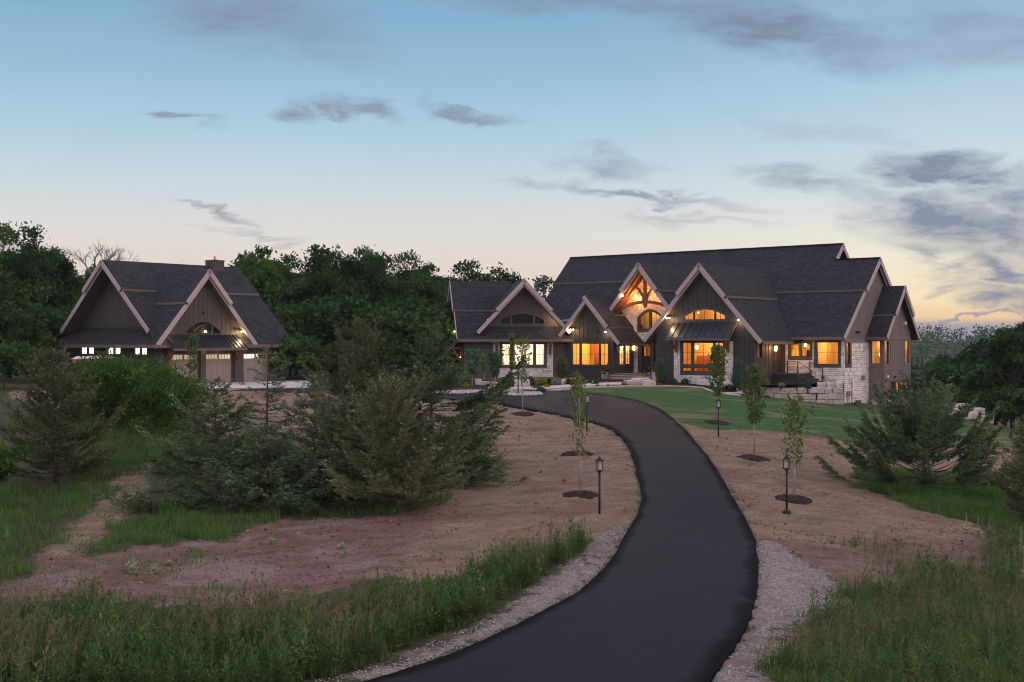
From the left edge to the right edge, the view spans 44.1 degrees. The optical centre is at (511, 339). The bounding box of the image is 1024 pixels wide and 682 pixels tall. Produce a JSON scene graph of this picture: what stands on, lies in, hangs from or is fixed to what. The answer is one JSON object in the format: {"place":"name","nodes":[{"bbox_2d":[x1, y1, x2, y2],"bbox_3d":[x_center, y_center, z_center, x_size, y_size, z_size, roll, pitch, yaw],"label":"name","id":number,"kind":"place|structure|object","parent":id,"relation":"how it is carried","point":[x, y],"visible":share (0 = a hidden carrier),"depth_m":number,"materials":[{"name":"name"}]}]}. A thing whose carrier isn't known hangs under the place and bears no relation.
{"place":"outdoors","nodes":[
{"label":"outdoors","id":0,"kind":"place"},
{"bbox_2d":[0,515,573,681],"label":"seed head grass","id":1,"kind":"structure","parent":0,"point":[242,602],"depth_m":28.19,"materials":[{"name":"green"}]},
{"bbox_2d":[0,340,1023,681],"bbox_3d":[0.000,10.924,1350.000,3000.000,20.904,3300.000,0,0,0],"label":"ground","id":2,"kind":"structure","parent":0,"point":[690,408],"depth_m":46.38,"materials":[{"name":"soil"}]},
{"bbox_2d":[0,282,35,375],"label":"woodland tree","id":3,"kind":"object","parent":2,"relation":"on","point":[6,300],"visible":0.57,"depth_m":97.06,"materials":[{"name":"green plant"}]},
{"bbox_2d":[0,339,39,387],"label":"wood edge bush","id":4,"kind":"object","parent":2,"relation":"on","point":[11,356],"visible":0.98,"depth_m":82.99,"materials":[{"name":"green plant"}]},
{"bbox_2d":[0,441,39,484],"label":"green bush","id":5,"kind":"object","parent":2,"relation":"on","point":[7,465],"visible":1,"depth_m":51.99,"materials":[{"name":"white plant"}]},
{"bbox_2d":[0,244,47,302],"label":"woodland tree","id":6,"kind":"object","parent":2,"relation":"on","point":[8,276],"visible":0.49,"depth_m":103.25,"materials":[{"name":"green plant"}]},
{"bbox_2d":[5,306,48,382],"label":"woodland tree","id":7,"kind":"object","parent":2,"relation":"on","point":[22,326],"visible":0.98,"depth_m":92.32,"materials":[{"name":"green plant"}]},
{"bbox_2d":[0,221,63,377],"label":"woodland tree","id":8,"kind":"object","parent":2,"relation":"on","point":[39,257],"visible":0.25,"depth_m":107.06,"materials":[{"name":"green plant"}]},
{"bbox_2d":[0,299,63,351],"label":"wood edge bush","id":9,"kind":"object","parent":2,"relation":"on","point":[38,316],"visible":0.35,"depth_m":97.59,"materials":[{"name":"green plant"}]},
{"bbox_2d":[2,303,67,362],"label":"wood edge bush","id":10,"kind":"object","parent":2,"relation":"on","point":[59,317],"visible":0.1,"depth_m":99.53,"materials":[{"name":"green plant"}]},
{"bbox_2d":[18,238,83,375],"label":"woodland tree","id":11,"kind":"object","parent":2,"relation":"on","point":[70,294],"visible":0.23,"depth_m":111.45,"materials":[{"name":"green plant"}]},
{"bbox_2d":[0,340,128,482],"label":"conifer","id":12,"kind":"object","parent":2,"relation":"on","point":[74,405],"visible":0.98,"depth_m":57.01,"materials":[{"name":"green"}]},
{"bbox_2d":[56,357,124,415],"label":"green bush","id":13,"kind":"object","parent":2,"relation":"on","point":[74,368],"visible":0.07,"depth_m":72.15,"materials":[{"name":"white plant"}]},
{"bbox_2d":[66,240,139,273],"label":"dead tree","id":14,"kind":"object","parent":2,"relation":"on","point":[118,258],"visible":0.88,"depth_m":116.14,"materials":[{"name":"brown wood"}]},
{"bbox_2d":[70,343,199,418],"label":"green bush","id":15,"kind":"object","parent":2,"relation":"on","point":[114,372],"visible":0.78,"depth_m":69.85,"materials":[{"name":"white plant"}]},
{"bbox_2d":[114,373,211,434],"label":"green bush","id":16,"kind":"object","parent":2,"relation":"on","point":[183,390],"visible":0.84,"depth_m":68.68,"materials":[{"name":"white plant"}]},
{"bbox_2d":[52,256,290,382],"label":"detached garage","id":17,"kind":"structure","parent":2,"relation":"on","point":[221,311],"depth_m":95.38,"materials":[{"name":"wood"}]},
{"bbox_2d":[170,354,197,378],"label":"garage door","id":18,"kind":"structure","parent":17,"relation":"in","point":[183,362],"depth_m":92.79,"materials":[{"name":"beige wood"}]},
{"bbox_2d":[206,353,230,382],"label":"garage door","id":19,"kind":"structure","parent":17,"relation":"in","point":[215,368],"depth_m":95.21,"materials":[{"name":"beige wood"}]},
{"bbox_2d":[244,353,267,381],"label":"garage door","id":20,"kind":"structure","parent":17,"relation":"in","point":[249,375],"depth_m":97.78,"materials":[{"name":"beige wood"}]},
{"bbox_2d":[134,430,210,476],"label":"conifer","id":21,"kind":"object","parent":2,"relation":"on","point":[156,466],"visible":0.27,"depth_m":59.55,"materials":[{"name":"green"}]},
{"bbox_2d":[183,333,199,376],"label":"young tree","id":22,"kind":"object","parent":2,"relation":"on","point":[192,339],"visible":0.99,"depth_m":85.97,"materials":[{"name":"green plant"}]},
{"bbox_2d":[2,463,396,607],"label":"creeping weeds","id":23,"kind":"object","parent":2,"relation":"on","point":[171,570],"visible":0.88,"depth_m":40.82,"materials":[{"name":"green plant"}]},
{"bbox_2d":[80,376,321,514],"bbox_3d":[-11.910,4.479,51.716,7.977,6.000,7.683,0,0,24],"label":"conifer","id":24,"kind":"object","parent":2,"relation":"on","point":[187,447],"visible":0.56,"depth_m":51.95,"materials":[{"name":"green"}]},
{"bbox_2d":[207,343,299,478],"bbox_3d":[-11.123,3.444,56.851,3.853,6.583,5.260,0,0,18],"label":"conifer","id":25,"kind":"object","parent":2,"relation":"on","point":[267,396],"visible":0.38,"depth_m":57.04,"materials":[{"name":"green"}]},
{"bbox_2d":[199,380,311,388],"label":"garage apron","id":26,"kind":"object","parent":2,"relation":"on","point":[288,384],"visible":0.45,"depth_m":92.54,"materials":[{"name":"concrete"}]},
{"bbox_2d":[228,255,288,307],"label":"tree","id":27,"kind":"object","parent":2,"relation":"on","point":[260,275],"visible":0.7,"depth_m":116.31,"materials":[{"name":"green plant"}]},
{"bbox_2d":[230,244,289,282],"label":"woodland tree","id":28,"kind":"object","parent":2,"relation":"on","point":[245,258],"visible":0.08,"depth_m":127.25,"materials":[{"name":"green plant"}]},
{"bbox_2d":[183,424,346,512],"bbox_3d":[-9.823,5.283,50.648,7.082,3.874,5.430,0,0,7],"label":"conifer","id":29,"kind":"object","parent":2,"relation":"on","point":[235,493],"visible":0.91,"depth_m":50.07,"materials":[{"name":"green"}]},
{"bbox_2d":[253,333,320,380],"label":"wood edge bush","id":30,"kind":"object","parent":2,"relation":"on","point":[294,352],"visible":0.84,"depth_m":99.31,"materials":[{"name":"green plant"}]},
{"bbox_2d":[262,259,313,371],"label":"woodland tree","id":31,"kind":"object","parent":2,"relation":"on","point":[285,292],"visible":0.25,"depth_m":122.65,"materials":[{"name":"green plant"}]},
{"bbox_2d":[0,526,587,681],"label":"broadleaf weeds","id":32,"kind":"object","parent":2,"relation":"on","point":[24,656],"visible":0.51,"depth_m":28.34,"materials":[{"name":"green"}]},
{"bbox_2d":[264,299,329,377],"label":"wood edge bush","id":33,"kind":"object","parent":2,"relation":"on","point":[276,314],"visible":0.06,"depth_m":107.45,"materials":[{"name":"green plant"}]},
{"bbox_2d":[279,248,326,277],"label":"woodland tree","id":34,"kind":"object","parent":2,"relation":"on","point":[287,259],"visible":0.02,"depth_m":129.21,"materials":[{"name":"green plant"}]},
{"bbox_2d":[274,305,338,377],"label":"wood edge bush","id":35,"kind":"object","parent":2,"relation":"on","point":[292,330],"visible":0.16,"depth_m":105.71,"materials":[{"name":"green plant"}]},
{"bbox_2d":[242,374,392,503],"bbox_3d":[-8.089,4.162,52.453,6.994,5.519,5.408,0,0,31],"label":"conifer","id":36,"kind":"object","parent":2,"relation":"on","point":[298,438],"visible":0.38,"depth_m":52.23,"materials":[{"name":"green"}]},
{"bbox_2d":[286,292,375,377],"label":"wood edge bush","id":37,"kind":"object","parent":2,"relation":"on","point":[352,302],"visible":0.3,"depth_m":104.95,"materials":[{"name":"green plant"}]},
{"bbox_2d":[285,244,381,303],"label":"woodland tree","id":38,"kind":"object","parent":2,"relation":"on","point":[329,280],"visible":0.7,"depth_m":122.81,"materials":[{"name":"green plant"}]},
{"bbox_2d":[263,390,406,515],"bbox_3d":[-7.085,4.509,50.803,5.952,4.982,5.771,0,0,35],"label":"conifer","id":39,"kind":"object","parent":2,"relation":"on","point":[325,453],"visible":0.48,"depth_m":50.58,"materials":[{"name":"green"}]},
{"bbox_2d":[314,339,374,370],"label":"wood edge bush","id":40,"kind":"object","parent":2,"relation":"on","point":[330,350],"visible":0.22,"depth_m":99.57,"materials":[{"name":"green plant"}]},
{"bbox_2d":[308,301,411,355],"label":"wood edge bush","id":41,"kind":"object","parent":2,"relation":"on","point":[371,315],"visible":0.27,"depth_m":104.53,"materials":[{"name":"green plant"}]},
{"bbox_2d":[337,245,392,276],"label":"woodland tree","id":42,"kind":"object","parent":2,"relation":"on","point":[364,253],"visible":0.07,"depth_m":126.99,"materials":[{"name":"green plant"}]},
{"bbox_2d":[291,317,447,464],"bbox_3d":[-6.627,2.743,57.806,6.077,7.658,7.797,0,0,23],"label":"conifer","id":43,"kind":"object","parent":2,"relation":"on","point":[361,358],"visible":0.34,"depth_m":56.71,"materials":[{"name":"green"}]},
{"bbox_2d":[226,383,536,404],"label":"parking court","id":44,"kind":"object","parent":2,"relation":"on","point":[453,397],"visible":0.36,"depth_m":88.58,"materials":[{"name":"concrete"}]},
{"bbox_2d":[435,389,542,395],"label":"river pebbles","id":45,"kind":"object","parent":44,"relation":"on","point":[525,393],"visible":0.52,"depth_m":87.95,"materials":[{"name":"white stone"}]},
{"bbox_2d":[328,292,438,373],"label":"wood edge bush","id":46,"kind":"object","parent":2,"relation":"on","point":[410,305],"visible":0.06,"depth_m":107.28,"materials":[{"name":"green plant"}]},
{"bbox_2d":[358,249,432,368],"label":"woodland tree","id":47,"kind":"object","parent":2,"relation":"on","point":[388,286],"visible":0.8,"depth_m":121.94,"materials":[{"name":"green plant"}]},
{"bbox_2d":[308,369,493,509],"bbox_3d":[-4.416,4.077,49.609,6.836,5.859,7.407,0,0,-15],"label":"conifer","id":48,"kind":"object","parent":2,"relation":"on","point":[403,437],"visible":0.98,"depth_m":48.74,"materials":[{"name":"green"}]},
{"bbox_2d":[373,339,429,372],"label":"wood edge bush","id":49,"kind":"object","parent":2,"relation":"on","point":[402,352],"visible":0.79,"depth_m":101.87,"materials":[{"name":"green plant"}]},
{"bbox_2d":[375,302,460,372],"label":"wood edge bush","id":50,"kind":"object","parent":2,"relation":"on","point":[408,326],"visible":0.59,"depth_m":103.81,"materials":[{"name":"green plant"}]},
{"bbox_2d":[313,319,531,474],"bbox_3d":[-4.314,2.952,58.856,9.871,7.910,10.896,0,0,-6],"label":"conifer","id":51,"kind":"object","parent":2,"relation":"on","point":[476,414],"visible":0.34,"depth_m":57.61,"materials":[{"name":"green"}]},
{"bbox_2d":[397,261,448,369],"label":"woodland tree","id":52,"kind":"object","parent":2,"relation":"on","point":[429,266],"visible":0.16,"depth_m":126.31,"materials":[{"name":"green plant"}]},
{"bbox_2d":[410,339,461,377],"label":"wood edge bush","id":53,"kind":"object","parent":2,"relation":"on","point":[444,361],"visible":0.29,"depth_m":104.81,"materials":[{"name":"green plant"}]},
{"bbox_2d":[387,298,503,374],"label":"wood edge bush","id":54,"kind":"object","parent":2,"relation":"on","point":[445,308],"visible":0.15,"depth_m":107.42,"materials":[{"name":"green plant"}]},
{"bbox_2d":[461,347,481,385],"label":"garden tree","id":55,"kind":"object","parent":2,"relation":"on","point":[469,354],"visible":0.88,"depth_m":93.35,"materials":[{"name":"green plant"}]},
{"bbox_2d":[430,258,528,303],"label":"woodland tree","id":56,"kind":"object","parent":2,"relation":"on","point":[442,290],"visible":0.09,"depth_m":116.55,"materials":[{"name":"green plant"}]},
{"bbox_2d":[430,422,529,489],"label":"conifer","id":57,"kind":"object","parent":2,"relation":"on","point":[485,476],"visible":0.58,"depth_m":54.81,"materials":[{"name":"green"}]},
{"bbox_2d":[485,350,504,383],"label":"garden tree","id":58,"kind":"object","parent":2,"relation":"on","point":[494,361],"visible":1,"depth_m":93.82,"materials":[{"name":"green plant"}]},
{"bbox_2d":[0,409,1023,576],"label":"meadow grass","id":59,"kind":"structure","parent":2,"relation":"on","point":[897,498],"depth_m":50.94,"materials":[{"name":"green"}]},
{"bbox_2d":[0,390,1023,655],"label":"soil clods","id":60,"kind":"object","parent":2,"relation":"on","point":[976,536],"visible":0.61,"depth_m":43.68,"materials":[{"name":"brown"}]},
{"bbox_2d":[0,511,1023,681],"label":"tall weeds","id":61,"kind":"object","parent":2,"relation":"on","point":[200,673],"visible":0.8,"depth_m":28.65,"materials":[{"name":"green"}]},
{"bbox_2d":[0,405,1023,681],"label":"weeds","id":62,"kind":"object","parent":2,"relation":"on","point":[178,531],"visible":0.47,"depth_m":45.40,"materials":[{"name":"green"}]},
{"bbox_2d":[510,412,535,416],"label":"mulch ring","id":63,"kind":"object","parent":2,"relation":"on","point":[526,414],"visible":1,"depth_m":78.38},
{"bbox_2d":[512,336,530,411],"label":"young tree","id":64,"kind":"object","parent":63,"relation":"on","point":[522,343],"visible":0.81,"depth_m":79.10,"materials":[{"name":"green plant"}]},
{"bbox_2d":[78,392,995,635],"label":"sparse weeds","id":65,"kind":"object","parent":2,"relation":"on","point":[343,556],"visible":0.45,"depth_m":45.12,"materials":[{"name":"green plant"}]},
{"bbox_2d":[531,275,554,299],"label":"airy tree","id":66,"kind":"object","parent":2,"relation":"on","point":[543,285],"visible":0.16,"depth_m":122.00,"materials":[{"name":"green plant"}]},
{"bbox_2d":[512,382,621,389],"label":"front walk","id":67,"kind":"structure","parent":2,"relation":"on","point":[570,386],"depth_m":93.04,"materials":[{"name":"concrete"}]},
{"bbox_2d":[305,521,845,681],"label":"gravel","id":68,"kind":"structure","parent":2,"relation":"on","point":[757,620],"depth_m":34.24,"materials":[{"name":"gravel"}]},
{"bbox_2d":[560,450,593,455],"bbox_3d":[3.237,5.676,62.821,1.795,0.283,1.785,0,0,0],"label":"mulch ring","id":69,"kind":"object","parent":2,"relation":"on","point":[570,453],"visible":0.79,"depth_m":62.52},
{"bbox_2d":[565,368,587,450],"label":"young tree","id":70,"kind":"object","parent":69,"relation":"on","point":[574,382],"visible":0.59,"depth_m":63.10,"materials":[{"name":"green plant"}]},
{"bbox_2d":[562,490,597,498],"bbox_3d":[2.770,6.301,51.369,1.558,0.254,1.740,0,0,-29],"label":"mulch ring","id":71,"kind":"object","parent":2,"relation":"on","point":[582,494],"visible":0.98,"depth_m":51.06,"materials":[{"name":"soil"}]},
{"bbox_2d":[568,375,592,491],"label":"young tree","id":72,"kind":"object","parent":71,"relation":"on","point":[579,422],"visible":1,"depth_m":51.58,"materials":[{"name":"green plant"}]},
{"bbox_2d":[595,456,603,513],"bbox_3d":[3.271,5.571,47.186,0.250,2.440,0.250,0,0,-17],"label":"lamp post","id":73,"kind":"object","parent":2,"relation":"on","point":[599,464],"visible":0.95,"depth_m":47.15,"materials":[{"name":"black metal"}]},
{"bbox_2d":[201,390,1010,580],"bbox_3d":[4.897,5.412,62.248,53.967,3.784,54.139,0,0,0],"label":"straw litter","id":74,"kind":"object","parent":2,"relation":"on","point":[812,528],"visible":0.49,"depth_m":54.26,"materials":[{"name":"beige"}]},
{"bbox_2d":[547,385,740,395],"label":"bed edging","id":75,"kind":"object","parent":2,"relation":"on","point":[647,385],"visible":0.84,"depth_m":92.92,"materials":[{"name":"stone"}]},
{"bbox_2d":[654,357,666,382],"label":"cone conifer","id":76,"kind":"object","parent":2,"relation":"on","point":[660,373],"visible":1,"depth_m":97.25,"materials":[{"name":"green"}]},
{"bbox_2d":[447,243,923,408],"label":"house","id":77,"kind":"structure","parent":2,"relation":"on","point":[811,313],"depth_m":101.32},
{"bbox_2d":[499,313,545,324],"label":"arched window","id":78,"kind":"structure","parent":77,"relation":"in","point":[511,315],"depth_m":105.67,"materials":[{"name":"glass"}]},
{"bbox_2d":[500,342,546,367],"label":"window","id":79,"kind":"structure","parent":77,"relation":"in","point":[544,365],"depth_m":105.47,"materials":[{"name":"white glass"}]},
{"bbox_2d":[571,341,609,366],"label":"window","id":80,"kind":"structure","parent":77,"relation":"in","point":[580,343],"depth_m":104.14,"materials":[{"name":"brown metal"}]},
{"bbox_2d":[680,341,724,375],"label":"window","id":81,"kind":"structure","parent":77,"relation":"in","point":[703,373],"depth_m":97.83,"materials":[{"name":"orange glass"}]},
{"bbox_2d":[682,307,726,321],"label":"arched window","id":82,"kind":"structure","parent":77,"relation":"in","point":[703,308],"depth_m":97.23,"materials":[{"name":"orange glass"}]},
{"bbox_2d":[788,340,811,359],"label":"window","id":83,"kind":"structure","parent":77,"relation":"in","point":[800,357],"depth_m":97.38,"materials":[{"name":"orange glass"}]},
{"bbox_2d":[814,340,840,367],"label":"window","id":84,"kind":"structure","parent":77,"relation":"in","point":[816,342],"depth_m":96.01,"materials":[{"name":"orange glass"}]},
{"bbox_2d":[704,420,729,424],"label":"mulch ring","id":85,"kind":"object","parent":2,"relation":"on","point":[715,422],"visible":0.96,"depth_m":75.15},
{"bbox_2d":[705,342,728,419],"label":"young tree","id":86,"kind":"object","parent":85,"relation":"on","point":[717,350],"visible":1,"depth_m":75.76,"materials":[{"name":"green plant"}]},
{"bbox_2d":[730,359,744,390],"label":"cone conifer","id":87,"kind":"object","parent":2,"relation":"on","point":[738,378],"visible":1,"depth_m":93.81,"materials":[{"name":"green"}]},
{"bbox_2d":[737,454,770,461],"bbox_3d":[11.897,5.830,61.929,1.719,0.360,1.645,0,0,0],"label":"mulch ring","id":88,"kind":"object","parent":2,"relation":"on","point":[754,458],"visible":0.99,"depth_m":61.58,"materials":[{"name":"soil"}]},
{"bbox_2d":[740,362,768,454],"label":"young tree","id":89,"kind":"object","parent":88,"relation":"on","point":[755,379],"visible":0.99,"depth_m":62.22,"materials":[{"name":"green plant"}]},
{"bbox_2d":[775,494,812,504],"bbox_3d":[11.445,6.467,51.185,1.621,0.325,1.757,0,0,15],"label":"mulch ring","id":90,"kind":"object","parent":2,"relation":"on","point":[798,499],"visible":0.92,"depth_m":50.79,"materials":[{"name":"soil"}]},
{"bbox_2d":[776,390,815,495],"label":"young tree","id":91,"kind":"object","parent":90,"relation":"on","point":[794,408],"visible":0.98,"depth_m":51.30,"materials":[{"name":"green plant"}]},
{"bbox_2d":[760,382,843,403],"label":"retaining wall","id":92,"kind":"structure","parent":2,"relation":"on","point":[829,392],"depth_m":94.65,"materials":[{"name":"stone"}]},
{"bbox_2d":[754,521,1023,680],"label":"seed head grass","id":93,"kind":"structure","parent":2,"relation":"on","point":[919,577],"depth_m":30.08,"materials":[{"name":"green"}]},
{"bbox_2d":[812,353,1023,488],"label":"spreading juniper","id":94,"kind":"object","parent":2,"relation":"on","point":[929,430],"visible":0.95,"depth_m":56.44,"materials":[{"name":"green"}]},
{"bbox_2d":[914,359,971,392],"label":"wood edge bush","id":95,"kind":"object","parent":2,"relation":"on","point":[959,369],"visible":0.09,"depth_m":110.07,"materials":[{"name":"green plant"}]},
{"bbox_2d":[937,388,982,405],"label":"wood edge bush","id":96,"kind":"object","parent":2,"relation":"on","point":[964,396],"visible":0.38,"depth_m":102.41,"materials":[{"name":"green plant"}]},
{"bbox_2d":[911,323,1013,421],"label":"distant forest","id":97,"kind":"object","parent":2,"relation":"on","point":[927,350],"visible":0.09,"depth_m":727.11,"materials":[{"name":"green plant"}]},
{"bbox_2d":[924,364,1008,424],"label":"wood edge bush","id":98,"kind":"object","parent":2,"relation":"on","point":[944,377],"visible":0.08,"depth_m":109.33,"materials":[{"name":"green plant"}]},
{"bbox_2d":[953,358,1017,425],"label":"wood edge bush","id":99,"kind":"object","parent":2,"relation":"on","point":[977,371],"visible":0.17,"depth_m":107.20,"materials":[{"name":"green plant"}]},
{"bbox_2d":[957,327,1023,429],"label":"woodland tree","id":100,"kind":"object","parent":2,"relation":"on","point":[979,347],"visible":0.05,"depth_m":124.48,"materials":[{"name":"green plant"}]},
{"bbox_2d":[971,388,1022,424],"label":"wood edge bush","id":101,"kind":"object","parent":2,"relation":"on","point":[981,402],"visible":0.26,"depth_m":100.33,"materials":[{"name":"green plant"}]},
{"bbox_2d":[977,364,1020,392],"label":"wood edge bush","id":102,"kind":"object","parent":2,"relation":"on","point":[994,380],"visible":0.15,"depth_m":102.72,"materials":[{"name":"green plant"}]},
{"bbox_2d":[982,321,1023,428],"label":"woodland tree","id":103,"kind":"object","parent":2,"relation":"on","point":[1005,348],"visible":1,"depth_m":99.11,"materials":[{"name":"green plant"}]},
{"bbox_2d":[985,384,1023,427],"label":"wood edge bush","id":104,"kind":"object","parent":2,"relation":"on","point":[1012,398],"visible":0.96,"depth_m":97.22,"materials":[{"name":"green plant"}]},
{"bbox_2d":[986,414,1023,517],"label":"conifer","id":105,"kind":"object","parent":2,"relation":"on","point":[1017,484],"visible":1,"depth_m":50.58,"materials":[{"name":"green"}]},
{"bbox_2d":[0,446,1023,681],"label":"dry grass","id":106,"kind":"structure","parent":0,"point":[919,608],"depth_m":35.09,"materials":[{"name":"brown plant"}]},
{"bbox_2d":[0,0,1023,340],"label":"sky","id":107,"kind":"structure","parent":0,"point":[529,137],"materials":[{"name":"blue"}]},
{"bbox_2d":[364,390,758,681],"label":"driveway","id":108,"kind":"structure","parent":0,"point":[668,592],"depth_m":33.59,"materials":[{"name":"asphalt"}]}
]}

